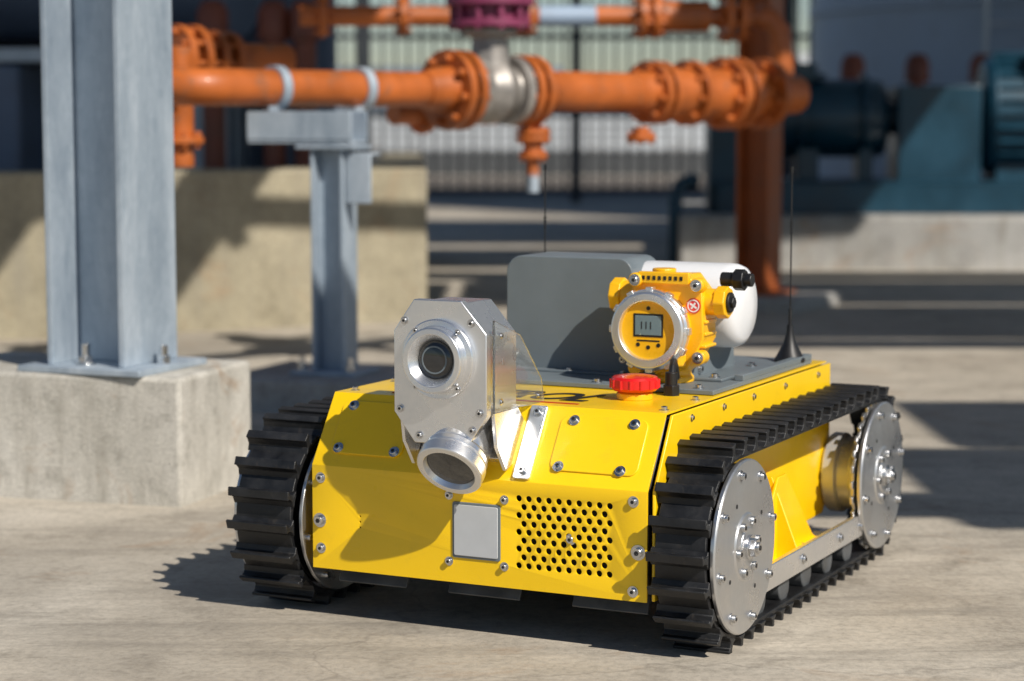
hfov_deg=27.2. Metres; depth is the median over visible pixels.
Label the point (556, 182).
road
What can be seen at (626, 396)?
stop button collar
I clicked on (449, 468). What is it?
lens glass
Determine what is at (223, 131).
process vessel skid
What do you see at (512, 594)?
underside scraper plates
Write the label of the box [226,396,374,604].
rubber track
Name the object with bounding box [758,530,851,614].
track rollers
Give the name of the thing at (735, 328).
white sensor canister
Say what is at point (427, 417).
head block
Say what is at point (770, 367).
deck plate
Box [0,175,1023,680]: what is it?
ground
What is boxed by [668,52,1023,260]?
pump skid
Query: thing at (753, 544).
bolt heads
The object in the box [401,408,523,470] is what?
camera mounting bracket
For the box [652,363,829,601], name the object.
side plate
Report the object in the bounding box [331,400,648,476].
slope hatch plates
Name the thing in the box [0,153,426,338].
wall
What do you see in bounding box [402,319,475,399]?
lens bezel
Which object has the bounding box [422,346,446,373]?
lens inner ring
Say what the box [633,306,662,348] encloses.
dial markings
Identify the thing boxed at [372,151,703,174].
white boundary wall
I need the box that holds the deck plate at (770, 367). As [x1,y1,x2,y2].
[539,354,811,394]
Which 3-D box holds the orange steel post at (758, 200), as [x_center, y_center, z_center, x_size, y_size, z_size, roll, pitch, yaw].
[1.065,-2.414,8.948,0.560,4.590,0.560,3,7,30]
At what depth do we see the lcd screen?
3.45 m
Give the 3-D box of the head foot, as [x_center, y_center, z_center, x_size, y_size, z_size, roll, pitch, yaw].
[-0.068,0.155,3.291,0.150,0.057,0.044,3,7,26]
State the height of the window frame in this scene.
0.088 m
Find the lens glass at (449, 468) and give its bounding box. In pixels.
[427,453,473,483]
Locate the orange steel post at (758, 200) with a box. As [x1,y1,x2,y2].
[735,0,841,313]
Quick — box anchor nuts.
[76,343,169,365]
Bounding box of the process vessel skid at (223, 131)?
[0,0,336,170]
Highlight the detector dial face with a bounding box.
[622,302,673,358]
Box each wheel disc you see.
[234,450,250,563]
[299,453,352,588]
[710,458,774,634]
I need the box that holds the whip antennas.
[544,164,804,362]
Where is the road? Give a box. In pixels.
[427,177,704,199]
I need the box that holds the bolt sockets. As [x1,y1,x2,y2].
[315,275,904,620]
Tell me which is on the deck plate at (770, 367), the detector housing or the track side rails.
the detector housing
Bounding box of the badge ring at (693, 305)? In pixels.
[687,299,698,311]
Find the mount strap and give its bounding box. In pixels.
[513,405,548,479]
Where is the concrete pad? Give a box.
[250,360,393,412]
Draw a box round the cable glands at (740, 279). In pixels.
[720,269,754,312]
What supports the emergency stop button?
on the bent cover
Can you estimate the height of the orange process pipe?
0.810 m
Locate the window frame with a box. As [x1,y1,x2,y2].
[452,501,500,561]
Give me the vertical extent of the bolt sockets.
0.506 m
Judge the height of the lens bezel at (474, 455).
0.142 m
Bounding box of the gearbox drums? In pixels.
[820,432,854,511]
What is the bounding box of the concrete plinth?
[678,196,1023,270]
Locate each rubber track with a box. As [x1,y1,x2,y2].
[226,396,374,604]
[645,383,902,653]
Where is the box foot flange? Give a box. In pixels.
[537,367,629,375]
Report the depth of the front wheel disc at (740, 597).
3.19 m
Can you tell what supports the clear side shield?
attached to the head block at (427, 417)
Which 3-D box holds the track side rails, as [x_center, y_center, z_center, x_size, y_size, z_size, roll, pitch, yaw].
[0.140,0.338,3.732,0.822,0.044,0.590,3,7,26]
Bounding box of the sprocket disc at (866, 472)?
[849,401,902,548]
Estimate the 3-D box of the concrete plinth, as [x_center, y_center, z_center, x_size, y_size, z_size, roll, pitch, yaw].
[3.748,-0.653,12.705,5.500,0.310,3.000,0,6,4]
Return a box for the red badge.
[686,298,700,313]
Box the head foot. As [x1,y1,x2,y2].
[421,443,498,461]
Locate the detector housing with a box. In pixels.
[608,267,732,382]
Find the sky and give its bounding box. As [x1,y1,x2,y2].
[336,0,808,72]
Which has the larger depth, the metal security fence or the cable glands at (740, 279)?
the metal security fence
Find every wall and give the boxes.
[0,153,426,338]
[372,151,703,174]
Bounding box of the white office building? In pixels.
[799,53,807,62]
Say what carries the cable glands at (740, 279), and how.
attached to the detector housing
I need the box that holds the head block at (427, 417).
[394,297,514,442]
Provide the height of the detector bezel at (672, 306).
0.141 m
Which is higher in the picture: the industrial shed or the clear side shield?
the industrial shed
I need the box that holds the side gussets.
[767,474,815,559]
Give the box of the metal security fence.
[337,0,811,202]
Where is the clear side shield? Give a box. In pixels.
[493,321,543,413]
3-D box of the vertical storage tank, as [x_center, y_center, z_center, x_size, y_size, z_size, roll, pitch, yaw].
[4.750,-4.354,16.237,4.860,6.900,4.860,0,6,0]
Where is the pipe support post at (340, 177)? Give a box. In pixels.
[247,111,379,376]
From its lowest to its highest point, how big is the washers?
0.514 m
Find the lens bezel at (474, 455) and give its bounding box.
[417,425,493,493]
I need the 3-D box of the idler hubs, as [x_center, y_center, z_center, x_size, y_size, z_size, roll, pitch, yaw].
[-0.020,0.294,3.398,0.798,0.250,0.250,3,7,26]
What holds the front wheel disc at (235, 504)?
in the rubber track at (280, 446)
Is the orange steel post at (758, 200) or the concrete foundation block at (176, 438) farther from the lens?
the orange steel post at (758, 200)
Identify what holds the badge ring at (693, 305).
attached to the detector housing
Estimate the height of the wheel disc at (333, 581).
0.266 m
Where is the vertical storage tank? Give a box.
[808,0,1023,176]
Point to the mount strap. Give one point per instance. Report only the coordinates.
(531, 439)
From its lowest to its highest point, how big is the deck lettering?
0.001 m
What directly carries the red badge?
attached to the detector housing
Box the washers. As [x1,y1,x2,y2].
[314,274,901,624]
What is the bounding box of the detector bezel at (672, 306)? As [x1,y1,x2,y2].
[609,287,691,372]
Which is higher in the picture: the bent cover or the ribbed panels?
the ribbed panels
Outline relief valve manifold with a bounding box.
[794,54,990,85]
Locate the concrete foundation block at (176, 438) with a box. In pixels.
[0,352,250,506]
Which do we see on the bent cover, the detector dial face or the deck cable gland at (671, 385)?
the deck cable gland at (671, 385)
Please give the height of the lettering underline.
0.001 m
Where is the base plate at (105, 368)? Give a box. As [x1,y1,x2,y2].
[18,356,206,377]
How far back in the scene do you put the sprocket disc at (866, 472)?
3.82 m
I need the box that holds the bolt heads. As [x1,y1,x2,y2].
[239,276,904,622]
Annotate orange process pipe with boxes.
[172,0,809,192]
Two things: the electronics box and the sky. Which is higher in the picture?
the sky
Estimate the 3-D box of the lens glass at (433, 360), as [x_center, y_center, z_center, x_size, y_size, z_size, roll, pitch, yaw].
[-0.113,0.029,3.184,0.057,0.057,0.019,3,7,26]
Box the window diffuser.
[454,504,497,558]
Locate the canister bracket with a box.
[692,347,763,381]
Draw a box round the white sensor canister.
[642,261,756,346]
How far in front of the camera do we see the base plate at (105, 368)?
4.46 m
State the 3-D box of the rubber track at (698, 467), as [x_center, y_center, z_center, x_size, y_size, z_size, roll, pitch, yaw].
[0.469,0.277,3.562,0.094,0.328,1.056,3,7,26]
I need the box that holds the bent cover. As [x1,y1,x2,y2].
[312,360,825,602]
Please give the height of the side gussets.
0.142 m
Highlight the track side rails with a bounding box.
[767,514,861,591]
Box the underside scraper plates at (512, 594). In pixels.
[339,570,651,614]
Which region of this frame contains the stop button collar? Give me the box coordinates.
[616,392,652,400]
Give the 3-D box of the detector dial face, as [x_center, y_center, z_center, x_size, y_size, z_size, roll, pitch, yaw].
[0.223,-0.017,3.457,0.095,0.095,0.004,3,7,26]
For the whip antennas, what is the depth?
3.79 m
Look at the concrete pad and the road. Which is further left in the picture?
the concrete pad
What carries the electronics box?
on the deck plate at (770, 367)
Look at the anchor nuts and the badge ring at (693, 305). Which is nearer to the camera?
the badge ring at (693, 305)
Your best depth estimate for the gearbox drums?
3.84 m
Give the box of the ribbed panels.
[371,118,703,150]
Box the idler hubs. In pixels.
[293,439,735,626]
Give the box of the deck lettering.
[543,391,605,401]
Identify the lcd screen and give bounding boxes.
[635,315,660,335]
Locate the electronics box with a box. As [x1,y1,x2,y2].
[507,252,655,371]
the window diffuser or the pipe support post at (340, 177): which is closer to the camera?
the window diffuser
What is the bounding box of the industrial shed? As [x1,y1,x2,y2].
[337,66,570,111]
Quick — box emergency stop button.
[611,373,658,392]
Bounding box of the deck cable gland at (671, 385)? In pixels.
[663,358,679,395]
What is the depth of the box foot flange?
3.62 m
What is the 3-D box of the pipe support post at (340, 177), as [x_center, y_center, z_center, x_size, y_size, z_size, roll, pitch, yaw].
[-0.552,-0.277,5.972,0.370,0.735,0.180,2,6,20]
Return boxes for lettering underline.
[392,392,577,404]
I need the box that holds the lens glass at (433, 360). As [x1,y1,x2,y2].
[419,341,452,378]

